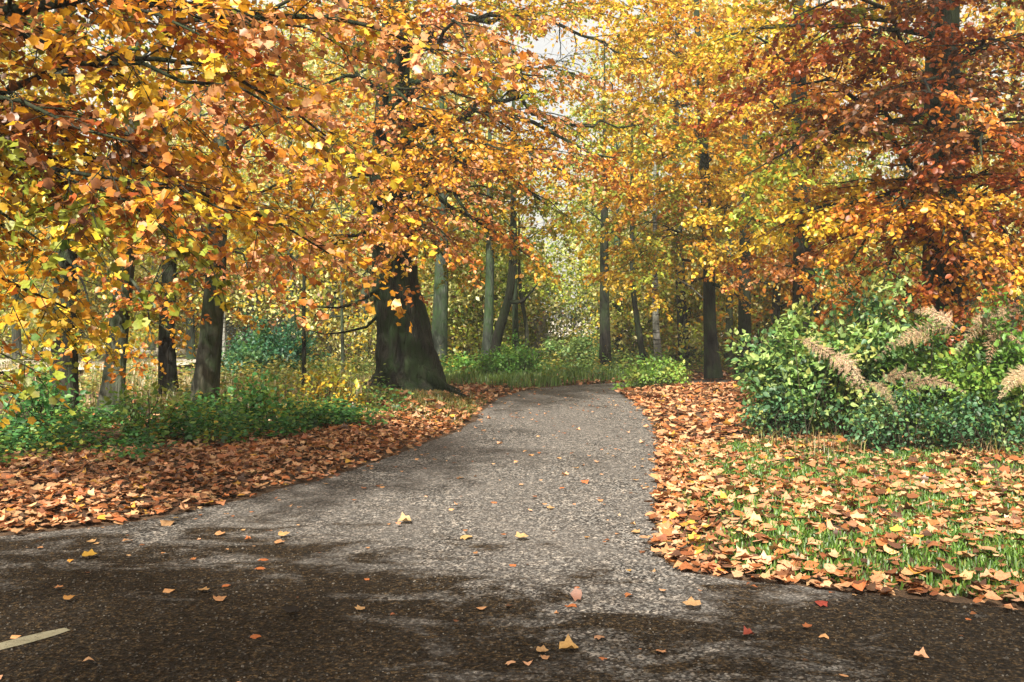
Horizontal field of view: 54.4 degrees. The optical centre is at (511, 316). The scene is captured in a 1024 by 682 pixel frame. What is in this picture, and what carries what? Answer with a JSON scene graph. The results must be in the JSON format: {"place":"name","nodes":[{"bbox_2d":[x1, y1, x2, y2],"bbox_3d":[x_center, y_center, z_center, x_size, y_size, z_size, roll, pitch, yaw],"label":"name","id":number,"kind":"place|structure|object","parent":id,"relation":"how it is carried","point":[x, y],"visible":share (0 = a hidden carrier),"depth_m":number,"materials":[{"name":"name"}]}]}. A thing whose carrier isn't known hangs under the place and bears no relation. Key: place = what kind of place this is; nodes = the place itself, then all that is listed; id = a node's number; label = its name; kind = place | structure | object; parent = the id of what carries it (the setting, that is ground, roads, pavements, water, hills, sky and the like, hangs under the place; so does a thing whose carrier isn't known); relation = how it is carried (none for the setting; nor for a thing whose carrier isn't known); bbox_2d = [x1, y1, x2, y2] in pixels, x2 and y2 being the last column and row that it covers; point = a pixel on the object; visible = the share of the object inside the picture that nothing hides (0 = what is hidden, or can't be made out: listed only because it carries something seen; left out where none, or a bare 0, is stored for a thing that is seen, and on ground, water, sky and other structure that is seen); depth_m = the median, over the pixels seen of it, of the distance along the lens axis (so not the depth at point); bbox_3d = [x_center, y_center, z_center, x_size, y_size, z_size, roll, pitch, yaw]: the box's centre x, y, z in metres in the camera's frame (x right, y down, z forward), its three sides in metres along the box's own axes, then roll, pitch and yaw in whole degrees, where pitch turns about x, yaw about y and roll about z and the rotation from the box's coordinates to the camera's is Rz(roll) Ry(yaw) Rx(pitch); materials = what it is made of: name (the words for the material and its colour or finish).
{"place":"outdoors","nodes":[
{"label":"outdoors","id":0,"kind":"place"},
{"bbox_2d":[0,344,196,370],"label":"clearing","id":1,"kind":"structure","parent":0,"point":[178,359],"depth_m":33.59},
{"bbox_2d":[0,379,1023,681],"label":"road","id":2,"kind":"structure","parent":0,"point":[402,633],"depth_m":5.66,"materials":[{"name":"asphalt"}]},
{"bbox_2d":[0,628,68,649],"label":"road marking","id":3,"kind":"object","parent":2,"relation":"on","point":[26,639],"visible":1,"depth_m":4.91,"materials":[{"name":"paint"}]},
{"bbox_2d":[19,382,1017,681],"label":"fallen leaves","id":4,"kind":"object","parent":2,"relation":"on","point":[805,624],"depth_m":7.08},
{"bbox_2d":[0,337,1023,609],"bbox_3d":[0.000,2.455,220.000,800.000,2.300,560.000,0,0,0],"label":"ground","id":5,"kind":"structure","parent":0,"point":[904,593],"depth_m":8.76,"materials":[{"name":"brown soil"}]},
{"bbox_2d":[0,356,104,439],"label":"nettle clump","id":6,"kind":"object","parent":5,"relation":"on","point":[43,401],"visible":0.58,"depth_m":12.13,"materials":[{"name":"green plant"}]},
{"bbox_2d":[0,0,114,291],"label":"woodland tree","id":7,"kind":"object","parent":5,"relation":"on","point":[19,91],"visible":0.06,"depth_m":26.94,"materials":[{"name":"orange plant"}]},
{"bbox_2d":[0,2,147,363],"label":"woodland tree","id":8,"kind":"object","parent":5,"relation":"on","point":[16,334],"visible":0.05,"depth_m":29.91,"materials":[{"name":"yellow plant"}]},
{"bbox_2d":[0,231,154,357],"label":"young tree","id":9,"kind":"object","parent":5,"relation":"on","point":[10,335],"visible":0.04,"depth_m":33.26,"materials":[{"name":"yellow plant"}]},
{"bbox_2d":[0,211,179,360],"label":"young tree","id":10,"kind":"object","parent":5,"relation":"on","point":[80,288],"visible":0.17,"depth_m":31.10,"materials":[{"name":"yellow plant"}]},
{"bbox_2d":[0,0,237,414],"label":"beech tree","id":11,"kind":"object","parent":5,"relation":"on","point":[59,347],"visible":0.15,"depth_m":13.83,"materials":[{"name":"yellow plant"}]},
{"bbox_2d":[1,8,285,419],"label":"beech tree","id":12,"kind":"object","parent":5,"relation":"on","point":[114,380],"visible":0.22,"depth_m":13.88,"materials":[{"name":"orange plant"}]},
{"bbox_2d":[99,376,193,444],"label":"nettle clump","id":13,"kind":"object","parent":5,"relation":"on","point":[139,403],"visible":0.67,"depth_m":11.98,"materials":[{"name":"green plant"}]},
{"bbox_2d":[83,12,281,399],"bbox_3d":[-5.842,-2.945,16.942,3.409,8.913,2.909,0,0,0],"label":"beech tree","id":14,"kind":"object","parent":5,"relation":"on","point":[166,363],"visible":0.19,"depth_m":17.48,"materials":[{"name":"orange plant"}]},
{"bbox_2d":[133,235,237,355],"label":"young tree","id":15,"kind":"object","parent":5,"relation":"on","point":[180,312],"visible":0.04,"depth_m":35.06,"materials":[{"name":"yellow plant"}]},
{"bbox_2d":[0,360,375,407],"bbox_3d":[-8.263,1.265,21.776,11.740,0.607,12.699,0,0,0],"label":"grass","id":16,"kind":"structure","parent":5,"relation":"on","point":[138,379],"depth_m":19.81,"materials":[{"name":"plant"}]},
{"bbox_2d":[77,72,320,358],"bbox_3d":[-11.000,-3.767,33.076,9.168,10.714,8.255,0,0,9],"label":"woodland tree","id":17,"kind":"object","parent":5,"relation":"on","point":[192,334],"visible":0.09,"depth_m":32.60,"materials":[{"name":"yellow plant"}]},
{"bbox_2d":[0,377,417,467],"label":"ground cover","id":18,"kind":"object","parent":5,"relation":"on","point":[216,421],"visible":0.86,"depth_m":11.96,"materials":[{"name":"green plant"}]},
{"bbox_2d":[150,141,287,358],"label":"birch tree","id":19,"kind":"object","parent":5,"relation":"on","point":[224,332],"visible":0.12,"depth_m":29.93,"materials":[{"name":"orange plant"}]},
{"bbox_2d":[0,340,464,411],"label":"undergrowth","id":20,"kind":"object","parent":5,"relation":"on","point":[242,371],"visible":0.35,"depth_m":20.05,"materials":[{"name":"green plant"}]},
{"bbox_2d":[146,240,325,353],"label":"young tree","id":21,"kind":"object","parent":5,"relation":"on","point":[260,312],"visible":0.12,"depth_m":33.97,"materials":[{"name":"yellow plant"}]},
{"bbox_2d":[197,369,296,431],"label":"nettle clump","id":22,"kind":"object","parent":5,"relation":"on","point":[260,393],"visible":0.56,"depth_m":13.12,"materials":[{"name":"green plant"}]},
{"bbox_2d":[220,337,275,376],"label":"evergreen bush","id":23,"kind":"object","parent":5,"relation":"on","point":[241,356],"visible":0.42,"depth_m":22.75,"materials":[{"name":"green plant"}]},
{"bbox_2d":[145,0,352,280],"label":"woodland tree","id":24,"kind":"object","parent":5,"relation":"on","point":[235,128],"visible":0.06,"depth_m":39.94,"materials":[{"name":"orange plant"}]},
{"bbox_2d":[182,265,333,352],"bbox_3d":[-8.340,-0.097,33.059,5.020,3.311,2.581,0,0,0],"label":"misty shrub","id":25,"kind":"object","parent":5,"relation":"on","point":[228,332],"visible":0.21,"depth_m":32.91,"materials":[{"name":"green plant"}]},
{"bbox_2d":[108,0,426,411],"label":"beech tree","id":26,"kind":"object","parent":5,"relation":"on","point":[206,376],"visible":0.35,"depth_m":14.49,"materials":[{"name":"orange plant"}]},
{"bbox_2d":[0,374,536,537],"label":"fallen leaves","id":27,"kind":"object","parent":5,"relation":"on","point":[221,461],"depth_m":9.83,"materials":[{"name":"plant"}]},
{"bbox_2d":[172,0,371,354],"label":"woodland tree","id":28,"kind":"object","parent":5,"relation":"on","point":[290,139],"visible":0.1,"depth_m":29.92,"materials":[{"name":"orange plant"}]},
{"bbox_2d":[0,0,555,451],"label":"overhanging tree","id":29,"kind":"object","parent":5,"relation":"on","point":[150,206],"visible":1,"depth_m":7.11,"materials":[{"name":"orange plant"}]},
{"bbox_2d":[224,299,331,373],"bbox_3d":[-5.723,0.578,24.038,2.705,2.009,2.152,0,0,0],"label":"evergreen bush","id":30,"kind":"object","parent":5,"relation":"on","point":[281,348],"visible":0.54,"depth_m":23.72,"materials":[{"name":"green plant"}]},
{"bbox_2d":[253,368,321,430],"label":"clump","id":31,"kind":"object","parent":5,"relation":"on","point":[287,397],"visible":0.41,"depth_m":13.15,"materials":[{"name":"green plant"}]},
{"bbox_2d":[229,226,354,355],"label":"young tree","id":32,"kind":"object","parent":5,"relation":"on","point":[322,344],"visible":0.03,"depth_m":35.76,"materials":[{"name":"yellow plant"}]},
{"bbox_2d":[242,141,371,387],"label":"sapling","id":33,"kind":"object","parent":5,"relation":"on","point":[303,380],"visible":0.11,"depth_m":19.48,"materials":[{"name":"orange plant"}]},
{"bbox_2d":[287,361,368,409],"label":"yellow shrub","id":34,"kind":"object","parent":5,"relation":"on","point":[335,379],"visible":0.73,"depth_m":15.29,"materials":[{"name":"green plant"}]},
{"bbox_2d":[209,1,449,361],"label":"woodland tree","id":35,"kind":"object","parent":5,"relation":"on","point":[328,348],"visible":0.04,"depth_m":33.81,"materials":[{"name":"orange plant"}]},
{"bbox_2d":[297,231,376,356],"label":"young tree","id":36,"kind":"object","parent":5,"relation":"on","point":[357,291],"visible":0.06,"depth_m":36.09,"materials":[{"name":"yellow plant"}]},
{"bbox_2d":[310,297,376,371],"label":"yellow shrub","id":37,"kind":"object","parent":5,"relation":"on","point":[363,338],"visible":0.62,"depth_m":24.87,"materials":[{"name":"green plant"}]},
{"bbox_2d":[265,160,424,372],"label":"sapling","id":38,"kind":"object","parent":5,"relation":"on","point":[342,325],"visible":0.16,"depth_m":23.97,"materials":[{"name":"orange plant"}]},
{"bbox_2d":[245,387,498,425],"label":"grass","id":39,"kind":"structure","parent":5,"relation":"on","point":[422,394],"depth_m":16.57,"materials":[{"name":"plant"}]},
{"bbox_2d":[224,0,523,362],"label":"woodland tree","id":40,"kind":"object","parent":5,"relation":"on","point":[357,69],"visible":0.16,"depth_m":28.40,"materials":[{"name":"yellow plant"}]},
{"bbox_2d":[293,0,544,291],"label":"woodland tree","id":41,"kind":"object","parent":5,"relation":"on","point":[431,264],"visible":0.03,"depth_m":30.87,"materials":[{"name":"orange plant"}]},
{"bbox_2d":[340,51,539,365],"bbox_3d":[-1.848,-2.918,26.295,5.132,8.963,4.460,0,0,0],"label":"woodland tree","id":42,"kind":"object","parent":5,"relation":"on","point":[439,330],"visible":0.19,"depth_m":25.84,"materials":[{"name":"orange plant"}]},
{"bbox_2d":[247,361,649,389],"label":"grass","id":43,"kind":"structure","parent":5,"relation":"on","point":[512,378],"depth_m":23.42,"materials":[{"name":"plant"}]},
{"bbox_2d":[351,0,581,355],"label":"woodland tree","id":44,"kind":"object","parent":5,"relation":"on","point":[455,98],"visible":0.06,"depth_m":31.80,"materials":[{"name":"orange plant"}]},
{"bbox_2d":[240,0,698,397],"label":"ancient beech","id":45,"kind":"object","parent":5,"relation":"on","point":[409,359],"visible":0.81,"depth_m":16.94,"materials":[{"name":"orange plant"}]},
{"bbox_2d":[440,346,509,373],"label":"grassy bush","id":46,"kind":"object","parent":5,"relation":"on","point":[459,362],"visible":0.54,"depth_m":24.89,"materials":[{"name":"green plant"}]},
{"bbox_2d":[417,215,553,356],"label":"young tree","id":47,"kind":"object","parent":5,"relation":"on","point":[465,341],"visible":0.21,"depth_m":30.10,"materials":[{"name":"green plant"}]},
{"bbox_2d":[0,346,975,421],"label":"fallen leaves","id":48,"kind":"object","parent":5,"relation":"on","point":[382,403],"visible":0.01,"depth_m":20.90,"materials":[{"name":"plant"}]},
{"bbox_2d":[415,54,585,363],"bbox_3d":[-0.482,-2.927,27.138,4.678,8.947,4.321,0,0,20],"label":"woodland tree","id":49,"kind":"object","parent":5,"relation":"on","point":[487,336],"visible":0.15,"depth_m":26.90,"materials":[{"name":"yellow plant"}]},
{"bbox_2d":[418,207,595,361],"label":"young tree","id":50,"kind":"object","parent":5,"relation":"on","point":[499,304],"visible":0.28,"depth_m":30.27,"materials":[{"name":"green plant"}]},
{"bbox_2d":[472,330,549,374],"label":"grassy bush","id":51,"kind":"object","parent":5,"relation":"on","point":[511,365],"visible":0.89,"depth_m":24.51,"materials":[{"name":"green plant"}]},
{"bbox_2d":[421,41,616,357],"bbox_3d":[-0.019,-2.910,26.278,5.385,8.979,4.403,0,0,-35],"label":"woodland tree","id":52,"kind":"object","parent":5,"relation":"on","point":[508,302],"visible":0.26,"depth_m":26.50,"materials":[{"name":"yellow plant"}]},
{"bbox_2d":[451,91,586,361],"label":"woodland tree","id":53,"kind":"object","parent":5,"relation":"on","point":[515,323],"visible":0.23,"depth_m":27.44,"materials":[{"name":"plant"}]},
{"bbox_2d":[453,133,584,363],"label":"woodland tree","id":54,"kind":"object","parent":5,"relation":"on","point":[526,328],"visible":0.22,"depth_m":27.95,"materials":[{"name":"orange plant"}]},
{"bbox_2d":[466,248,594,360],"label":"young tree","id":55,"kind":"object","parent":5,"relation":"on","point":[560,303],"visible":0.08,"depth_m":32.59,"materials":[{"name":"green plant"}]},
{"bbox_2d":[531,315,548,362],"bbox_3d":[0.838,0.727,31.006,0.596,1.637,0.598,0,0,-40],"label":"pollard trunk","id":56,"kind":"object","parent":5,"relation":"on","point":[540,328],"visible":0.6,"depth_m":30.87,"materials":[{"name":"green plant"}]},
{"bbox_2d":[537,328,618,363],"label":"grassy bush","id":57,"kind":"object","parent":5,"relation":"on","point":[575,343],"visible":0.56,"depth_m":28.86,"materials":[{"name":"green plant"}]},
{"bbox_2d":[531,290,627,358],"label":"misty shrub","id":58,"kind":"object","parent":5,"relation":"on","point":[575,317],"visible":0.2,"depth_m":33.73,"materials":[{"name":"green plant"}]},
{"bbox_2d":[506,45,690,367],"bbox_3d":[2.285,-2.941,27.113,4.043,8.918,4.518,0,0,-41],"label":"woodland tree","id":59,"kind":"object","parent":5,"relation":"on","point":[604,338],"visible":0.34,"depth_m":26.89,"materials":[{"name":"yellow plant"}]},
{"bbox_2d":[528,38,693,347],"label":"woodland tree","id":60,"kind":"object","parent":5,"relation":"on","point":[581,120],"visible":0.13,"depth_m":45.56,"materials":[{"name":"yellow plant"}]},
{"bbox_2d":[529,204,701,359],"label":"young tree","id":61,"kind":"object","parent":5,"relation":"on","point":[586,257],"visible":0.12,"depth_m":33.56,"materials":[{"name":"yellow plant"}]},
{"bbox_2d":[559,106,671,360],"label":"woodland tree","id":62,"kind":"object","parent":5,"relation":"on","point":[616,306],"visible":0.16,"depth_m":32.89,"materials":[{"name":"yellow plant"}]},
{"bbox_2d":[539,238,699,361],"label":"young tree","id":63,"kind":"object","parent":5,"relation":"on","point":[614,320],"visible":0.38,"depth_m":32.57,"materials":[{"name":"yellow plant"}]},
{"bbox_2d":[556,51,701,366],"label":"woodland tree","id":64,"kind":"object","parent":5,"relation":"on","point":[640,342],"visible":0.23,"depth_m":27.44,"materials":[{"name":"yellow plant"}]},
{"bbox_2d":[539,42,736,350],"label":"woodland tree","id":65,"kind":"object","parent":5,"relation":"on","point":[624,150],"visible":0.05,"depth_m":41.80,"materials":[{"name":"yellow plant"}]},
{"bbox_2d":[445,335,844,378],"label":"undergrowth","id":66,"kind":"object","parent":5,"relation":"on","point":[586,362],"visible":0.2,"depth_m":26.91,"materials":[{"name":"green plant"}]},
{"bbox_2d":[602,347,693,389],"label":"grassy bush","id":67,"kind":"object","parent":5,"relation":"on","point":[662,373],"visible":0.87,"depth_m":21.75,"materials":[{"name":"green plant"}]},
{"bbox_2d":[585,16,736,362],"bbox_3d":[3.959,-3.427,27.186,4.004,9.946,4.438,0,0,-32],"label":"birch tree","id":68,"kind":"object","parent":5,"relation":"on","point":[656,332],"visible":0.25,"depth_m":26.93,"materials":[{"name":"yellow plant"}]},
{"bbox_2d":[515,0,822,378],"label":"beech tree","id":69,"kind":"object","parent":5,"relation":"on","point":[706,189],"visible":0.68,"depth_m":21.83,"materials":[{"name":"yellow plant"}]},
{"bbox_2d":[537,0,816,365],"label":"woodland tree","id":70,"kind":"object","parent":5,"relation":"on","point":[682,319],"visible":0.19,"depth_m":29.81,"materials":[{"name":"yellow plant"}]},
{"bbox_2d":[610,207,783,364],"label":"young tree","id":71,"kind":"object","parent":5,"relation":"on","point":[673,330],"visible":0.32,"depth_m":30.34,"materials":[{"name":"yellow plant"}]},
{"bbox_2d":[617,0,790,312],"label":"woodland tree","id":72,"kind":"object","parent":5,"relation":"on","point":[708,28],"visible":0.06,"depth_m":31.99,"materials":[{"name":"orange plant"}]},
{"bbox_2d":[638,82,791,366],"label":"woodland tree","id":73,"kind":"object","parent":5,"relation":"on","point":[729,322],"visible":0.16,"depth_m":28.91,"materials":[{"name":"yellow plant"}]},
{"bbox_2d":[647,55,834,375],"bbox_3d":[5.956,-2.922,26.014,4.827,8.956,3.861,0,0,0],"label":"woodland tree","id":74,"kind":"object","parent":5,"relation":"on","point":[744,320],"visible":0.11,"depth_m":25.88,"materials":[{"name":"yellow plant"}]},
{"bbox_2d":[596,0,890,350],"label":"woodland tree","id":75,"kind":"object","parent":5,"relation":"on","point":[705,28],"visible":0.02,"depth_m":32.99,"materials":[{"name":"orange plant"}]},
{"bbox_2d":[624,0,884,350],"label":"woodland tree","id":76,"kind":"object","parent":5,"relation":"on","point":[776,306],"visible":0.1,"depth_m":29.52,"materials":[{"name":"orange plant"}]},
{"bbox_2d":[684,193,852,354],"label":"young tree","id":77,"kind":"object","parent":5,"relation":"on","point":[765,320],"visible":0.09,"depth_m":32.96,"materials":[{"name":"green plant"}]},
{"bbox_2d":[633,0,911,381],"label":"beech tree","id":78,"kind":"object","parent":5,"relation":"on","point":[797,189],"visible":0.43,"depth_m":19.30,"materials":[{"name":"orange plant"}]},
{"bbox_2d":[731,374,824,439],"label":"evergreen bush","id":79,"kind":"object","parent":5,"relation":"on","point":[768,406],"visible":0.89,"depth_m":12.05,"materials":[{"name":"green plant"}]},
{"bbox_2d":[717,295,854,435],"bbox_3d":[3.614,0.645,12.735,1.918,1.856,1.954,0,0,0],"label":"bramble bush","id":80,"kind":"object","parent":5,"relation":"on","point":[765,363],"visible":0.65,"depth_m":12.46,"materials":[{"name":"green plant"}]},
{"bbox_2d":[723,259,852,357],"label":"young tree","id":81,"kind":"object","parent":5,"relation":"on","point":[832,319],"visible":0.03,"depth_m":33.26,"materials":[{"name":"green plant"}]},
{"bbox_2d":[561,372,1023,602],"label":"fallen leaves","id":82,"kind":"object","parent":5,"relation":"on","point":[670,481],"visible":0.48,"depth_m":8.25,"materials":[{"name":"orange plant"}]},
{"bbox_2d":[709,0,904,337],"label":"woodland tree","id":83,"kind":"object","parent":5,"relation":"on","point":[816,311],"visible":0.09,"depth_m":27.77,"materials":[{"name":"yellow plant"}]},
{"bbox_2d":[794,337,867,443],"bbox_3d":[3.552,0.850,11.065,0.798,1.257,0.415,0,0,30],"label":"bracken","id":84,"kind":"object","parent":5,"relation":"on","point":[841,359],"visible":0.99,"depth_m":11.04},
{"bbox_2d":[657,0,1023,409],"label":"overhanging tree","id":85,"kind":"object","parent":5,"relation":"on","point":[934,208],"visible":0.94,"depth_m":12.70,"materials":[{"name":"orange plant"}]},
{"bbox_2d":[666,435,1023,601],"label":"grass","id":86,"kind":"structure","parent":5,"relation":"on","point":[825,536],"depth_m":7.35,"materials":[{"name":"plant"}]},
{"bbox_2d":[775,261,950,438],"bbox_3d":[4.370,0.415,12.245,2.124,2.217,1.962,0,0,41],"label":"bramble bush","id":87,"kind":"object","parent":5,"relation":"on","point":[870,349],"visible":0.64,"depth_m":11.96,"materials":[{"name":"green plant"}]},
{"bbox_2d":[733,0,1015,355],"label":"woodland tree","id":88,"kind":"object","parent":5,"relation":"on","point":[854,149],"visible":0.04,"depth_m":31.04,"materials":[{"name":"orange plant"}]},
{"bbox_2d":[739,426,1023,466],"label":"grass","id":89,"kind":"structure","parent":5,"relation":"on","point":[818,440],"depth_m":10.72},
{"bbox_2d":[786,226,976,327],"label":"young tree","id":90,"kind":"object","parent":5,"relation":"on","point":[920,253],"visible":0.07,"depth_m":34.97,"materials":[{"name":"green plant"}]},
{"bbox_2d":[769,1,1023,361],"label":"woodland tree","id":91,"kind":"object","parent":5,"relation":"on","point":[855,176],"visible":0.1,"depth_m":26.90,"materials":[{"name":"orange plant"}]},
{"bbox_2d":[823,364,985,455],"bbox_3d":[4.309,1.004,10.885,1.835,1.020,1.115,0,0,0],"label":"evergreen bush","id":92,"kind":"object","parent":5,"relation":"on","point":[897,431],"visible":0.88,"depth_m":10.82,"materials":[{"name":"green plant"}]},
{"bbox_2d":[790,0,1023,317],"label":"woodland tree","id":93,"kind":"object","parent":5,"relation":"on","point":[991,16],"visible":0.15,"depth_m":25.34,"materials":[{"name":"orange plant"}]},
{"bbox_2d":[866,364,965,444],"bbox_3d":[4.307,0.987,10.650,0.972,0.984,0.454,0,0,18],"label":"bracken","id":94,"kind":"object","parent":5,"relation":"on","point":[898,376],"visible":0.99,"depth_m":10.64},
{"bbox_2d":[842,1,1023,360],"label":"woodland tree","id":95,"kind":"object","parent":5,"relation":"on","point":[1014,27],"visible":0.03,"depth_m":27.91,"materials":[{"name":"orange plant"}]},
{"bbox_2d":[844,302,1023,442],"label":"bramble bush","id":96,"kind":"object","parent":5,"relation":"on","point":[944,362],"visible":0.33,"depth_m":11.55,"materials":[{"name":"green plant"}]},
{"bbox_2d":[875,304,1020,434],"bbox_3d":[4.887,0.648,11.396,1.902,1.613,0.525,0,0,-13],"label":"bracken","id":97,"kind":"object","parent":5,"relation":"on","point":[907,336],"visible":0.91,"depth_m":11.31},
{"bbox_2d":[903,271,1023,444],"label":"bramble bush","id":98,"kind":"object","parent":5,"relation":"on","point":[1003,356],"visible":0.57,"depth_m":11.16,"materials":[{"name":"green plant"}]},
{"bbox_2d":[913,388,1023,455],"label":"evergreen bush","id":99,"kind":"object","parent":5,"relation":"on","point":[985,428],"visible":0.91,"depth_m":10.53,"materials":[{"name":"green plant"}]},
{"bbox_2d":[955,305,1020,416],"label":"bracken","id":100,"kind":"object","parent":5,"relation":"on","point":[994,333],"visible":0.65,"depth_m":11.23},
{"bbox_2d":[965,0,1023,258],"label":"woodland tree","id":101,"kind":"object","parent":5,"relation":"on","point":[1016,20],"visible":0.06,"depth_m":25.08,"materials":[{"name":"orange plant"}]},
{"bbox_2d":[997,364,1023,444],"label":"bracken","id":102,"kind":"object","parent":5,"relation":"on","point":[1017,376],"visible":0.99,"depth_m":10.46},
{"bbox_2d":[0,0,1023,318],"label":"sky","id":103,"kind":"structure","parent":0,"point":[540,45],"materials":[{"name":"white"}]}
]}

